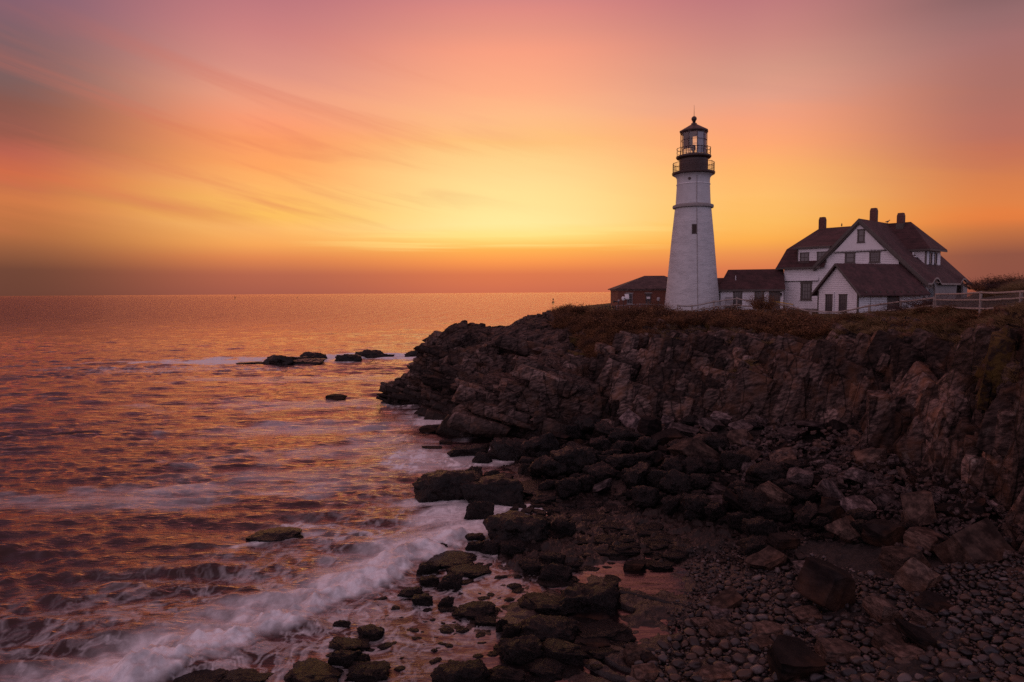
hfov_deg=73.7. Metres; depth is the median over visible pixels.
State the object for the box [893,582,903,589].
cobble
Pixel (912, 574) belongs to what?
boulder
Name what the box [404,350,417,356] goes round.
reef rock
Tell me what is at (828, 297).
window
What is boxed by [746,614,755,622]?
cobble
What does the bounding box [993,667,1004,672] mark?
cobble
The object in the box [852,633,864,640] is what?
cobble
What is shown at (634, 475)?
seaweed boulder
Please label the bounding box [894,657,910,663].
cobble
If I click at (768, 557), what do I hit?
flat rock
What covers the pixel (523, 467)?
seaweed boulder
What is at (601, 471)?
seaweed boulder
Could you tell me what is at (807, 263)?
keepers house
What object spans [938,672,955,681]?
cobble
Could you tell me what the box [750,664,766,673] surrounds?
cobble
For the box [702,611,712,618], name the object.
cobble
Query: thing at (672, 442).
seaweed boulder
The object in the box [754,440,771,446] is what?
flat rock
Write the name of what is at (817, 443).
flat rock
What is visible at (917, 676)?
cobble
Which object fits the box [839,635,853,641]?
cobble
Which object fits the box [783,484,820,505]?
seaweed boulder
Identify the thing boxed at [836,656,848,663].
cobble
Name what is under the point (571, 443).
seaweed boulder
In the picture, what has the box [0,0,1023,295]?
sky
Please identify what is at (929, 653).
cobble
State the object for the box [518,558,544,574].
seaweed boulder
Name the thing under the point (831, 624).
cobble
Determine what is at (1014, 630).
cobble
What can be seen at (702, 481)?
seaweed boulder
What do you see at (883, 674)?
cobble
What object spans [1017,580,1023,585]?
cobble
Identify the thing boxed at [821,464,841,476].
boulder
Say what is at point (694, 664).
cobble
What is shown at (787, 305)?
rail fence
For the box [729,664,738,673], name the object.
cobble
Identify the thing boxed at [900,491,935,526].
boulder
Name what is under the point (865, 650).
cobble
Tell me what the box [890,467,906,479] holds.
flat rock
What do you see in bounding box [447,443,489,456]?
seaweed boulder
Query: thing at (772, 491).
boulder
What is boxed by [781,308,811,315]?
dry shrub
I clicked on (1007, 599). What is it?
cobble
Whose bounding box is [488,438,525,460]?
seaweed boulder
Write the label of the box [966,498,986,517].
dark boulder
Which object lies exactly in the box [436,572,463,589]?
seaweed boulder
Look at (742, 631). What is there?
cobble
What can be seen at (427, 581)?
seaweed boulder
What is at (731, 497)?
dark boulder
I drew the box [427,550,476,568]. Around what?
seaweed boulder
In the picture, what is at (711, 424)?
flat rock
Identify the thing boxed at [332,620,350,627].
seaweed boulder
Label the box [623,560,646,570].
dark boulder
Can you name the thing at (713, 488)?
flat rock
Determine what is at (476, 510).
seaweed boulder
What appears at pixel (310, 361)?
reef rock
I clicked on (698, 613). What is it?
cobble
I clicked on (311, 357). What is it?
reef rock
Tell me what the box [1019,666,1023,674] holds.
cobble
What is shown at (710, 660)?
cobble
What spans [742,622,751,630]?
cobble
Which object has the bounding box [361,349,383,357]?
reef rock
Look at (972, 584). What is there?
cobble
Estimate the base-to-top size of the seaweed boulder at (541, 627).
0.965 m
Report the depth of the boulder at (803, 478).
38.66 m
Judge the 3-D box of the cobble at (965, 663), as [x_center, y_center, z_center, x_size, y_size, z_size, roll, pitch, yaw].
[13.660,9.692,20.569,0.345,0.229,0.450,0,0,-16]
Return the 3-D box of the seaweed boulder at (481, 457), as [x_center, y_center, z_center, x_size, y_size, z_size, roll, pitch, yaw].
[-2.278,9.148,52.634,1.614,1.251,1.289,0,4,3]
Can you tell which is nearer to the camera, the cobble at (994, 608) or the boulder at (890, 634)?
the boulder at (890, 634)
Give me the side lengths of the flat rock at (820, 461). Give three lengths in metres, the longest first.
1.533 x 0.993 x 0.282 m
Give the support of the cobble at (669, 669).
on the beach
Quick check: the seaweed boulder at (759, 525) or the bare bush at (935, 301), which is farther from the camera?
the bare bush at (935, 301)
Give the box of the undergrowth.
[545,296,1015,357]
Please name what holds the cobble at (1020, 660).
on the beach
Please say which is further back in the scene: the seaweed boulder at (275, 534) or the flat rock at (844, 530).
the seaweed boulder at (275, 534)
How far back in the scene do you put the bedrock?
48.20 m
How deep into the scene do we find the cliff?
73.32 m
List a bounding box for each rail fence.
[598,305,615,310]
[616,303,657,309]
[677,297,755,311]
[765,302,809,313]
[810,297,934,314]
[935,290,1023,317]
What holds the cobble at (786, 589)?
on the beach
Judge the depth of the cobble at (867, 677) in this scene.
20.31 m
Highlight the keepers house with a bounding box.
[775,208,970,309]
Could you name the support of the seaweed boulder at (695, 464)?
on the beach
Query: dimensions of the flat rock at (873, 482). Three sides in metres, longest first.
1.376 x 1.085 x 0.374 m
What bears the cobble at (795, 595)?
on the beach
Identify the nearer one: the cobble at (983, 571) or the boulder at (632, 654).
the boulder at (632, 654)
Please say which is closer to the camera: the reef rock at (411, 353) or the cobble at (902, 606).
the cobble at (902, 606)
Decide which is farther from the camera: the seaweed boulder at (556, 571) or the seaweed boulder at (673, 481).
the seaweed boulder at (673, 481)
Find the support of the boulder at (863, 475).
on the beach
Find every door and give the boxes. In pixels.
[769,291,780,308]
[838,294,847,312]
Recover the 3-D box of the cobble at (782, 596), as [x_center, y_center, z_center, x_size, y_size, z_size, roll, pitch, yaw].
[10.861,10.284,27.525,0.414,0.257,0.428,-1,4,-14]
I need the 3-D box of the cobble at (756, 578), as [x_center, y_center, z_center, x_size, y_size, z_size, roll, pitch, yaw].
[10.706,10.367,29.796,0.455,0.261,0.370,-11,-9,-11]
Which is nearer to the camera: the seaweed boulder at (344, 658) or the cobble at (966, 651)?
the cobble at (966, 651)
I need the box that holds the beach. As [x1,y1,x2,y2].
[440,426,1023,681]
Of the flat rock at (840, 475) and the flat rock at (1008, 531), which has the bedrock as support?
the flat rock at (1008, 531)
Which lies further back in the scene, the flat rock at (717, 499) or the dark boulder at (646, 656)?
the flat rock at (717, 499)
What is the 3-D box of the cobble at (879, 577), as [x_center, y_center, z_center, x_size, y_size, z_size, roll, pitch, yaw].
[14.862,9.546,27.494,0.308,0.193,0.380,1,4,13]
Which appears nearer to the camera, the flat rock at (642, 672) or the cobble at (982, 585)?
the flat rock at (642, 672)
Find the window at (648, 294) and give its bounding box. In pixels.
[645,292,651,304]
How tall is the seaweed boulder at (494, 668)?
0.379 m
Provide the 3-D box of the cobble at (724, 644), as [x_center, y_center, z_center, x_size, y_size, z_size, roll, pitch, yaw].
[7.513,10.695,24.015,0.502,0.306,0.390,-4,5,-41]
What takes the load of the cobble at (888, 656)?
on the beach
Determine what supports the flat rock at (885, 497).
on the beach
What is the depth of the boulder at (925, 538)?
29.34 m
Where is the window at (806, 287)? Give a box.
[799,281,811,300]
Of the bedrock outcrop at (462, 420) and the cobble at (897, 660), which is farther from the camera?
the bedrock outcrop at (462, 420)
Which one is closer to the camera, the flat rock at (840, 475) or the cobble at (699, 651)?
the cobble at (699, 651)
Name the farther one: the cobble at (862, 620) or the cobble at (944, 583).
the cobble at (944, 583)
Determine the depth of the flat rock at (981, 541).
27.20 m
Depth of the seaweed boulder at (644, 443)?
48.60 m
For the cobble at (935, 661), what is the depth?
20.88 m
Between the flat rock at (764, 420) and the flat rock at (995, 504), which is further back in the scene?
the flat rock at (764, 420)
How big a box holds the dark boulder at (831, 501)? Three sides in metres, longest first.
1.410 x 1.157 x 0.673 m
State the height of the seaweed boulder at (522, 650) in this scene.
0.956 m
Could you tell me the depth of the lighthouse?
83.12 m
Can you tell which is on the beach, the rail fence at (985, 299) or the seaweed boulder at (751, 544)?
the seaweed boulder at (751, 544)
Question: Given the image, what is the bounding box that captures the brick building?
[608,276,667,307]
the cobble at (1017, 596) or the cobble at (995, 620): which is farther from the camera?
the cobble at (1017, 596)
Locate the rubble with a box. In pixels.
[510,418,1023,571]
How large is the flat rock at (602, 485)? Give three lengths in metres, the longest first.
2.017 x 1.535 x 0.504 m
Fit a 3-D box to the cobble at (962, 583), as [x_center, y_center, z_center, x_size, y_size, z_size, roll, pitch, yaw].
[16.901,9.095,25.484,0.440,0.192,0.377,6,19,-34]
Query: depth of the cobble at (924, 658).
21.16 m
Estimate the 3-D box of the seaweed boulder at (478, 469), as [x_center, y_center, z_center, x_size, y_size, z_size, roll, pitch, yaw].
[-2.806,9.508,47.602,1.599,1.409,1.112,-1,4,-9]
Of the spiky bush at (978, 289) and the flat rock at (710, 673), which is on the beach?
the flat rock at (710, 673)
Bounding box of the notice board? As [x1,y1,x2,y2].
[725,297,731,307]
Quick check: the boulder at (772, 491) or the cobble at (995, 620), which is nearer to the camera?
the cobble at (995, 620)
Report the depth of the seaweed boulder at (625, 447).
49.43 m
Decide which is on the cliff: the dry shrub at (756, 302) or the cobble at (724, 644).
the dry shrub at (756, 302)
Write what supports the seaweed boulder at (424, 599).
on the beach
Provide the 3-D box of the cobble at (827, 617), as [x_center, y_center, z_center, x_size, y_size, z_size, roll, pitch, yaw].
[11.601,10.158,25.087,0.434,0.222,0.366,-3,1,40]
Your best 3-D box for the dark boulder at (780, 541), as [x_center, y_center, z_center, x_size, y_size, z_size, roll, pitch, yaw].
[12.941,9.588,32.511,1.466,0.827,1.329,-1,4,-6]
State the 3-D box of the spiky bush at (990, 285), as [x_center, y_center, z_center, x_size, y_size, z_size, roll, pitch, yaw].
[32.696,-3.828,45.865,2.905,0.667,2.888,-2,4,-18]
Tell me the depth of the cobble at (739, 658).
22.66 m
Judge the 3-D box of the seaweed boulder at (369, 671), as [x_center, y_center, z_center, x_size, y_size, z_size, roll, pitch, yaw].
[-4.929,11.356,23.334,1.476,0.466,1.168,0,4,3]
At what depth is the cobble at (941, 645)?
21.76 m
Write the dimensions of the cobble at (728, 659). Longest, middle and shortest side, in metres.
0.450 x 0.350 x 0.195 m
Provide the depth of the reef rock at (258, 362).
127.48 m
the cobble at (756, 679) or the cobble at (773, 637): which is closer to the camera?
the cobble at (756, 679)
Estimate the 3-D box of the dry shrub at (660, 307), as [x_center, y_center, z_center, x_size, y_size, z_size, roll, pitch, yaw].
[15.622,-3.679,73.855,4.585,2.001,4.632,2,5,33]
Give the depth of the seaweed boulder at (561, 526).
35.96 m
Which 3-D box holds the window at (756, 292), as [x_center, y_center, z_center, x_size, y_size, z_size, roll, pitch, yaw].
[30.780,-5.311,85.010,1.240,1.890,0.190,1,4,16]
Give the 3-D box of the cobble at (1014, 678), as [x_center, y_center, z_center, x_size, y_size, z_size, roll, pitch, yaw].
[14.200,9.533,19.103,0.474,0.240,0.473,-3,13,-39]
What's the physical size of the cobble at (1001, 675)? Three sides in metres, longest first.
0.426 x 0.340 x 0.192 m
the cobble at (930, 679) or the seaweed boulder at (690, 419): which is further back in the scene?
the seaweed boulder at (690, 419)
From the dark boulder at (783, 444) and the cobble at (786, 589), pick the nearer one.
the cobble at (786, 589)
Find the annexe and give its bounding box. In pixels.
[810,263,930,313]
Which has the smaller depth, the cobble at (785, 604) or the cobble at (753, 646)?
the cobble at (753, 646)
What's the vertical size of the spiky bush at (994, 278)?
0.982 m
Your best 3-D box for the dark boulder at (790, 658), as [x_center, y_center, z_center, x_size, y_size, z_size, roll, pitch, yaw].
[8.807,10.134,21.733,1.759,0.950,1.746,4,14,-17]
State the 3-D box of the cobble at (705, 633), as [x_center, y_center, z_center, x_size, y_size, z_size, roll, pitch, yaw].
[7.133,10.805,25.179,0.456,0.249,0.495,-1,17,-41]
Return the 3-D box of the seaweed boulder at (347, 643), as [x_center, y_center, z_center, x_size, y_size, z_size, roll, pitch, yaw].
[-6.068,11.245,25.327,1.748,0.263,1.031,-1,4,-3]
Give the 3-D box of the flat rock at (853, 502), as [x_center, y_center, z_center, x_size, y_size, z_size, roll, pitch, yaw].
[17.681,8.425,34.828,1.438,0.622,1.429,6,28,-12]
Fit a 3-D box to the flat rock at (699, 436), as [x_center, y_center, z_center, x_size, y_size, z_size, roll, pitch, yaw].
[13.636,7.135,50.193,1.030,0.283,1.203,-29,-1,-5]
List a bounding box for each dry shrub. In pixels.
[581,304,608,314]
[614,303,630,312]
[642,299,670,311]
[723,303,741,311]
[744,291,785,309]
[766,303,797,313]
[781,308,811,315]
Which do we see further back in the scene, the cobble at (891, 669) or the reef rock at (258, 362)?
the reef rock at (258, 362)
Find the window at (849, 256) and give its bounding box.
[844,252,855,262]
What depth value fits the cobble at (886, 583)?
26.86 m
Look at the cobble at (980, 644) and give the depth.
21.33 m
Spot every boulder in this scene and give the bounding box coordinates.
[173,668,228,681]
[220,667,273,681]
[245,527,303,541]
[283,657,343,681]
[325,394,346,399]
[328,637,369,650]
[328,649,361,667]
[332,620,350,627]
[344,660,390,681]
[355,653,370,661]
[357,623,384,641]
[397,586,422,597]
[411,593,432,606]
[412,469,481,502]
[416,561,440,574]
[419,424,439,432]
[419,575,438,586]
[422,446,441,448]
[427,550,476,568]
[430,659,489,681]
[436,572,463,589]
[438,596,454,605]
[439,440,452,443]
[446,563,491,577]
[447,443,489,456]
[452,601,498,618]
[459,473,524,506]
[464,501,493,519]
[465,466,482,476]
[465,533,485,540]
[465,540,483,550]
[472,452,492,463]
[473,614,495,626]
[479,540,500,554]
[483,469,499,476]
[483,510,550,542]
[487,666,524,681]
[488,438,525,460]
[488,665,501,672]
[496,619,507,632]
[498,634,543,664]
[500,539,525,556]
[501,623,521,637]
[517,592,575,615]
[518,462,531,473]
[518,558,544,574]
[518,614,579,642]
[519,432,560,457]
[521,478,554,495]
[527,455,566,477]
[527,657,566,679]
[530,488,571,504]
[537,562,572,581]
[538,479,555,489]
[539,551,565,564]
[541,638,587,665]
[549,518,576,535]
[550,445,589,475]
[554,477,580,497]
[558,581,619,615]
[562,441,583,447]
[569,413,601,434]
[572,445,599,464]
[576,474,595,490]
[577,619,636,642]
[582,461,616,483]
[589,436,610,451]
[591,420,614,437]
[596,455,607,461]
[604,454,635,470]
[607,426,647,444]
[609,440,634,453]
[619,408,640,432]
[623,461,651,488]
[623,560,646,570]
[623,645,644,665]
[629,485,658,508]
[634,435,659,452]
[634,451,656,466]
[637,415,661,436]
[640,651,656,662]
[645,469,679,490]
[651,428,685,445]
[659,454,685,472]
[659,469,694,494]
[661,494,680,514]
[667,438,691,447]
[667,438,719,459]
[680,493,713,520]
[681,414,698,426]
[681,455,708,474]
[690,473,711,489]
[690,617,710,629]
[698,427,705,433]
[701,435,730,453]
[704,502,726,520]
[707,606,730,618]
[708,619,735,637]
[710,410,732,423]
[719,450,750,471]
[724,488,742,510]
[726,511,750,531]
[727,429,753,447]
[727,480,754,489]
[736,446,761,459]
[737,488,771,517]
[740,534,771,555]
[741,516,777,536]
[744,460,787,485]
[751,621,783,636]
[755,481,793,504]
[764,443,773,448]
[764,502,793,522]
[766,532,800,550]
[767,634,827,681]
[768,447,796,462]
[773,478,793,489]
[776,441,787,449]
[783,459,814,470]
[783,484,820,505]
[786,467,813,488]
[790,605,821,622]
[793,501,818,528]
[793,556,855,610]
[793,560,804,574]
[804,624,831,636]
[811,516,831,528]
[814,637,860,662]
[817,505,844,521]
[820,496,844,510]
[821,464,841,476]
[826,419,847,433]
[832,442,844,448]
[843,467,875,483]
[845,508,876,520]
[850,518,867,542]
[852,448,889,470]
[861,519,905,546]
[862,595,903,623]
[864,494,878,503]
[871,624,904,649]
[878,546,931,575]
[882,643,924,659]
[893,557,942,591]
[894,617,937,650]
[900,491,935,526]
[903,527,948,554]
[906,609,935,625]
[914,590,956,612]
[931,486,948,502]
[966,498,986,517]
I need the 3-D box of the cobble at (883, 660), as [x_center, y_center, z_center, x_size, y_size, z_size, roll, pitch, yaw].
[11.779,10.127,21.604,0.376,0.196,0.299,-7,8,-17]
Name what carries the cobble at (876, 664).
on the beach
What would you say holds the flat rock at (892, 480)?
on the beach
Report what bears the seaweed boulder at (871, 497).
on the beach
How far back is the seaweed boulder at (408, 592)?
29.38 m
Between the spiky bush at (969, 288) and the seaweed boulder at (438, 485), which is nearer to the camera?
the seaweed boulder at (438, 485)
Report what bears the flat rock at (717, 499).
on the beach
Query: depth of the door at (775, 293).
84.50 m
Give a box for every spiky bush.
[958,278,1010,286]
[963,280,983,289]
[971,284,985,290]
[972,282,1004,289]
[976,281,1008,287]
[977,273,1008,285]
[999,273,1023,282]
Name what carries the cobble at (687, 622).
on the beach
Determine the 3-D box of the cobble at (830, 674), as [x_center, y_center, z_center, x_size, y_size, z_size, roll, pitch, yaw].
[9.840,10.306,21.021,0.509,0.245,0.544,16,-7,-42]
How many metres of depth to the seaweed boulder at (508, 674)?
22.92 m
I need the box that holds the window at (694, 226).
[692,224,696,233]
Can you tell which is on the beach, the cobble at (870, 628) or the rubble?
the cobble at (870, 628)
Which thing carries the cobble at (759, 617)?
on the beach
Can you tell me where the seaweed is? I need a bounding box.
[325,495,693,681]
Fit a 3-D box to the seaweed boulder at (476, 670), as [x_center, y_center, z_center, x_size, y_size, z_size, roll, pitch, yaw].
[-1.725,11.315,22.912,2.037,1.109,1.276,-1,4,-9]
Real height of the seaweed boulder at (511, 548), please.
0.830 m
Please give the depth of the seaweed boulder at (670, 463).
43.32 m
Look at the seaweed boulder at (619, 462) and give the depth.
46.23 m
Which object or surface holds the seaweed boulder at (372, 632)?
on the beach
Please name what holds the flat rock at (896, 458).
on the bedrock
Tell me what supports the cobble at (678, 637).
on the beach
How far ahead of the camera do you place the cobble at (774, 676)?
21.23 m
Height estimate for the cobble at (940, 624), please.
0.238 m
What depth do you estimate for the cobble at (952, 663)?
20.54 m
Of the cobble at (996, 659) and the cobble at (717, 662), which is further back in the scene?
the cobble at (717, 662)
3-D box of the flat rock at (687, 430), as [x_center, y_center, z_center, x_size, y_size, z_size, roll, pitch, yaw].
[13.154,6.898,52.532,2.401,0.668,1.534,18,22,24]
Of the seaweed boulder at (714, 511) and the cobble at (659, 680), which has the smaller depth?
the cobble at (659, 680)
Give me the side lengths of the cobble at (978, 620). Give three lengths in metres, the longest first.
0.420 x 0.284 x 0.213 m
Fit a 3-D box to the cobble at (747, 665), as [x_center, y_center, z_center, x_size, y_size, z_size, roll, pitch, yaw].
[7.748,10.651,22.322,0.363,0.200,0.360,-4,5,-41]
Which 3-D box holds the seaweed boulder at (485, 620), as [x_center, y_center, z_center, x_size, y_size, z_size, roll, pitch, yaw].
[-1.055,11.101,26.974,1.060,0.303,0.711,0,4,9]
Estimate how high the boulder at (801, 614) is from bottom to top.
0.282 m
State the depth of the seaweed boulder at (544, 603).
27.84 m
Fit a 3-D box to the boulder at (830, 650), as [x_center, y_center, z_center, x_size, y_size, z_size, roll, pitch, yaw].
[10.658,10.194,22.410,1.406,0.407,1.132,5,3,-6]
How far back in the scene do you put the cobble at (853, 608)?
25.29 m
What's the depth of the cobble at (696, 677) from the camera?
21.77 m
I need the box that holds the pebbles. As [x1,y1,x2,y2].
[634,530,1023,681]
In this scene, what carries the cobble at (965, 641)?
on the beach
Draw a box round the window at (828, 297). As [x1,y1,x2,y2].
[825,294,832,310]
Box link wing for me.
[717,269,784,309]
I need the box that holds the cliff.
[387,280,1023,526]
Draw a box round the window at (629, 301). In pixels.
[626,293,632,304]
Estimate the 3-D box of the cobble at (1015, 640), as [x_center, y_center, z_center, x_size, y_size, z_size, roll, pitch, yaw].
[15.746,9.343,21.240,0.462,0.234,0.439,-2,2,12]
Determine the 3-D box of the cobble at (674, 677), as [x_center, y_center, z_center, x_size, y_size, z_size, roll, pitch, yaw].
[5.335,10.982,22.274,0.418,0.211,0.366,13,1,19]
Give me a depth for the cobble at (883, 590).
26.32 m
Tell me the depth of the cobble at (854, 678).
20.53 m
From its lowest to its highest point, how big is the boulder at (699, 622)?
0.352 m
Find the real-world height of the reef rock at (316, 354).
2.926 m
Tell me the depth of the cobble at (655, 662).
23.36 m
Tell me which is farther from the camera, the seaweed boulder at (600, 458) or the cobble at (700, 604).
the seaweed boulder at (600, 458)
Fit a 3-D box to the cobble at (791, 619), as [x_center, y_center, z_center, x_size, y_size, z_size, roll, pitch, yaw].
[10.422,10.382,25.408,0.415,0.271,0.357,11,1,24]
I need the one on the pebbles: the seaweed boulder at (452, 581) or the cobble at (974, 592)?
the cobble at (974, 592)
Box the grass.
[579,281,1023,382]
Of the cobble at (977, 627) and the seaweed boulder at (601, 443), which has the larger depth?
the seaweed boulder at (601, 443)
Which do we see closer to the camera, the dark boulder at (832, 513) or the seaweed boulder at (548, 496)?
the dark boulder at (832, 513)
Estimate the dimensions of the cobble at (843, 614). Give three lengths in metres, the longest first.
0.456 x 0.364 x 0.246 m
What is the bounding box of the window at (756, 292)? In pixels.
[754,291,763,305]
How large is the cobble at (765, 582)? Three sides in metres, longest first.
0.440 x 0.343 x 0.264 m
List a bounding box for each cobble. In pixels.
[625,675,635,681]
[647,660,657,665]
[655,678,665,681]
[657,639,669,650]
[657,654,668,662]
[665,665,677,674]
[669,673,681,681]
[670,659,684,668]
[672,633,682,641]
[672,640,680,650]
[673,651,682,656]
[681,640,688,647]
[682,671,692,677]
[683,618,695,626]
[684,627,696,635]
[686,652,697,659]
[688,636,700,645]
[689,660,702,669]
[690,645,705,656]
[691,674,702,681]
[695,610,701,616]
[696,601,705,606]
[699,629,711,638]
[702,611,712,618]
[705,656,715,663]
[707,587,718,593]
[708,637,720,644]
[710,647,721,656]
[713,661,724,664]
[718,639,731,649]
[723,656,733,662]
[724,580,732,585]
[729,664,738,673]
[730,638,740,646]
[732,612,742,619]
[732,653,747,665]
[733,620,742,624]
[735,589,745,594]
[736,669,752,679]
[737,627,746,635]
[737,648,751,653]
[739,601,748,607]
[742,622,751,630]
[743,662,752,668]
[744,579,752,583]
[745,594,755,602]
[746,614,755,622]
[747,606,758,614]
[747,654,758,664]
[748,642,761,652]
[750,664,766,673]
[751,676,761,681]
[752,575,761,581]
[755,614,768,620]
[757,658,767,664]
[758,586,767,594]
[761,579,769,586]
[761,593,771,600]
[763,677,774,681]
[769,634,776,640]
[771,672,777,681]
[773,608,784,614]
[774,615,785,622]
[775,593,787,599]
[782,587,792,591]
[782,601,791,607]
[782,624,790,629]
[783,629,792,635]
[784,572,794,579]
[786,615,797,622]
[790,592,800,598]
[792,624,803,633]
[793,601,803,606]
[807,614,815,622]
[807,625,815,634]
[810,673,823,681]
[815,632,830,638]
[821,670,840,679]
[822,614,833,620]
[827,621,836,628]
[834,676,845,681]
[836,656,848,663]
[837,628,848,635]
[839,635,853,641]
[840,611,850,617]
[840,667,857,676]
[841,620,854,628]
[848,605,860,611]
[848,674,862,681]
[849,655,865,665]
[852,624,859,632]
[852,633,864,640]
[856,599,862,603]
[856,616,868,623]
[858,591,867,597]
[859,585,868,591]
[859,646,871,654]
[860,673,877,681]
[861,638,872,647]
[861,661,875,672]
[865,626,876,630]
[865,630,873,637]
[871,647,881,654]
[873,661,883,668]
[876,575,884,579]
[876,670,890,680]
[878,657,887,663]
[879,587,889,593]
[879,646,886,653]
[882,581,892,585]
[885,653,894,659]
[885,666,897,672]
[887,592,897,598]
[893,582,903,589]
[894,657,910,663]
[896,603,907,608]
[897,673,912,681]
[899,610,907,617]
[914,673,923,678]
[917,654,930,663]
[920,663,934,670]
[924,676,937,681]
[925,650,936,657]
[927,620,934,626]
[931,656,940,666]
[933,568,942,573]
[934,621,947,627]
[936,640,949,649]
[937,652,950,662]
[938,609,949,615]
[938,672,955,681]
[939,581,949,586]
[941,631,954,639]
[941,658,960,668]
[947,625,963,633]
[948,606,961,613]
[948,617,960,623]
[948,651,962,659]
[957,647,973,656]
[958,658,973,667]
[959,581,969,588]
[959,594,971,600]
[959,637,969,645]
[961,616,972,621]
[965,671,985,681]
[968,581,976,588]
[968,665,980,672]
[969,633,983,641]
[970,589,980,595]
[970,601,980,607]
[970,608,982,615]
[973,615,983,624]
[974,624,981,631]
[975,564,985,570]
[975,640,988,649]
[976,654,989,662]
[977,582,989,588]
[978,569,987,574]
[978,664,986,668]
[979,677,990,681]
[980,625,995,633]
[981,608,993,614]
[981,631,992,640]
[981,645,999,655]
[988,605,1001,610]
[989,653,1006,666]
[990,616,1004,625]
[991,635,1003,643]
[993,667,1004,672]
[994,671,1009,680]
[995,596,1003,602]
[996,582,1007,589]
[998,590,1010,595]
[998,631,1007,637]
[999,623,1011,630]
[1000,608,1012,616]
[1002,643,1019,651]
[1002,653,1018,664]
[1003,597,1013,601]
[1004,602,1016,609]
[1007,666,1017,674]
[1008,636,1023,644]
[1008,674,1023,681]
[1009,626,1019,636]
[1011,592,1023,600]
[1012,613,1022,620]
[1016,586,1023,593]
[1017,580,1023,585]
[1017,657,1023,665]
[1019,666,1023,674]
[1020,628,1023,635]
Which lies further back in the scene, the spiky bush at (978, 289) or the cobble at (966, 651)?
the spiky bush at (978, 289)
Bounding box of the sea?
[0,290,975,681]
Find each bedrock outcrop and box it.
[436,367,523,438]
[471,375,553,438]
[504,352,610,439]
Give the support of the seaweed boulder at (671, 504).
on the beach
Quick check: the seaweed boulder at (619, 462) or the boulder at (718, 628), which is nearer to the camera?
the boulder at (718, 628)
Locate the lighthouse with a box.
[665,116,719,310]
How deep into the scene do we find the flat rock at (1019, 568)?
25.68 m
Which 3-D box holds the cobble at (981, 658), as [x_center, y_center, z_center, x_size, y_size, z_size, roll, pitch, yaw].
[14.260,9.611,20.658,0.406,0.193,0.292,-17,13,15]
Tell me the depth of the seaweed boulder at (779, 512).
35.55 m
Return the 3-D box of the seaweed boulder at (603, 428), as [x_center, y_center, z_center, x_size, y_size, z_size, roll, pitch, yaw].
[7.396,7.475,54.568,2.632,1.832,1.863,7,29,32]
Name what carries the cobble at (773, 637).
on the beach
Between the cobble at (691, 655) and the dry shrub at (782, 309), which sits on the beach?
the cobble at (691, 655)
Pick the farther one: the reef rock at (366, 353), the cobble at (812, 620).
the reef rock at (366, 353)
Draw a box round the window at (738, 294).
[733,291,742,305]
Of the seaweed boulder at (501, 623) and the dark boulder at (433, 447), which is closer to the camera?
the seaweed boulder at (501, 623)
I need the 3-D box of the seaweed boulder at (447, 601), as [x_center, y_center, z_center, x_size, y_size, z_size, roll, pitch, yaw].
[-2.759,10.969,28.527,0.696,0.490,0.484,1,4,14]
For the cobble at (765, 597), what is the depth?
27.69 m
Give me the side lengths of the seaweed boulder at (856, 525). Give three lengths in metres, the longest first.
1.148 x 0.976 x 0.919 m
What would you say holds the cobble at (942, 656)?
on the beach
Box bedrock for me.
[376,299,1023,564]
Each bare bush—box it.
[865,295,942,311]
[891,292,964,306]
[914,291,965,305]
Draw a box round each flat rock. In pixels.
[592,478,612,493]
[630,662,658,681]
[661,415,673,427]
[667,422,699,436]
[692,433,704,439]
[695,664,732,681]
[696,417,723,431]
[705,481,726,494]
[707,495,726,511]
[709,586,742,608]
[728,419,752,431]
[740,460,755,473]
[745,419,761,427]
[745,545,787,569]
[749,634,773,651]
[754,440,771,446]
[755,415,767,426]
[777,426,806,443]
[794,443,812,448]
[796,420,825,433]
[805,439,831,452]
[808,459,824,463]
[815,479,844,498]
[824,515,860,542]
[826,469,847,478]
[832,458,853,470]
[836,429,861,445]
[839,495,876,511]
[865,479,887,493]
[873,491,902,514]
[884,473,894,483]
[887,454,898,461]
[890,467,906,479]
[896,466,919,487]
[933,517,1015,571]
[986,499,1007,518]
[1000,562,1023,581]
[1003,525,1022,549]
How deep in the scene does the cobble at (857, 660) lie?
21.56 m
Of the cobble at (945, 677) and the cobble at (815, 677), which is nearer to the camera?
the cobble at (945, 677)
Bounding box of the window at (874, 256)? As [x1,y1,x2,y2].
[869,251,880,262]
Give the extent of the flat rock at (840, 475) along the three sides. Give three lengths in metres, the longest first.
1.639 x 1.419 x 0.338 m
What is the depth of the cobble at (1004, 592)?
24.17 m
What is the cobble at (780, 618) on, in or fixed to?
on the beach
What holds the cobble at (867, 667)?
on the beach
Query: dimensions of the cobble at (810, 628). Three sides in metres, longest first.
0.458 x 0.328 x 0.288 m
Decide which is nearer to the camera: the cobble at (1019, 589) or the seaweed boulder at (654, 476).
the cobble at (1019, 589)
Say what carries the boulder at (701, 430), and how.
on the beach
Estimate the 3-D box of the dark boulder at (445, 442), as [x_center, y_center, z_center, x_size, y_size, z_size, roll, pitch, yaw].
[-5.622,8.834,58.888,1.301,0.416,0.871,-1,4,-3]
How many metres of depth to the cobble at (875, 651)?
22.18 m
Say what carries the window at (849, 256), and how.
in the keepers house
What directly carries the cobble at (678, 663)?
on the beach
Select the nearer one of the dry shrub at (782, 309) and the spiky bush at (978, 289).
the spiky bush at (978, 289)
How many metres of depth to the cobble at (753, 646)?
23.39 m
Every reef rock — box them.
[236,361,264,363]
[263,355,295,364]
[278,358,325,364]
[295,356,314,358]
[300,351,327,358]
[334,354,361,361]
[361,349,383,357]
[376,354,393,357]
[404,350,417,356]
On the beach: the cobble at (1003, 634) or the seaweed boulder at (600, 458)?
the cobble at (1003, 634)

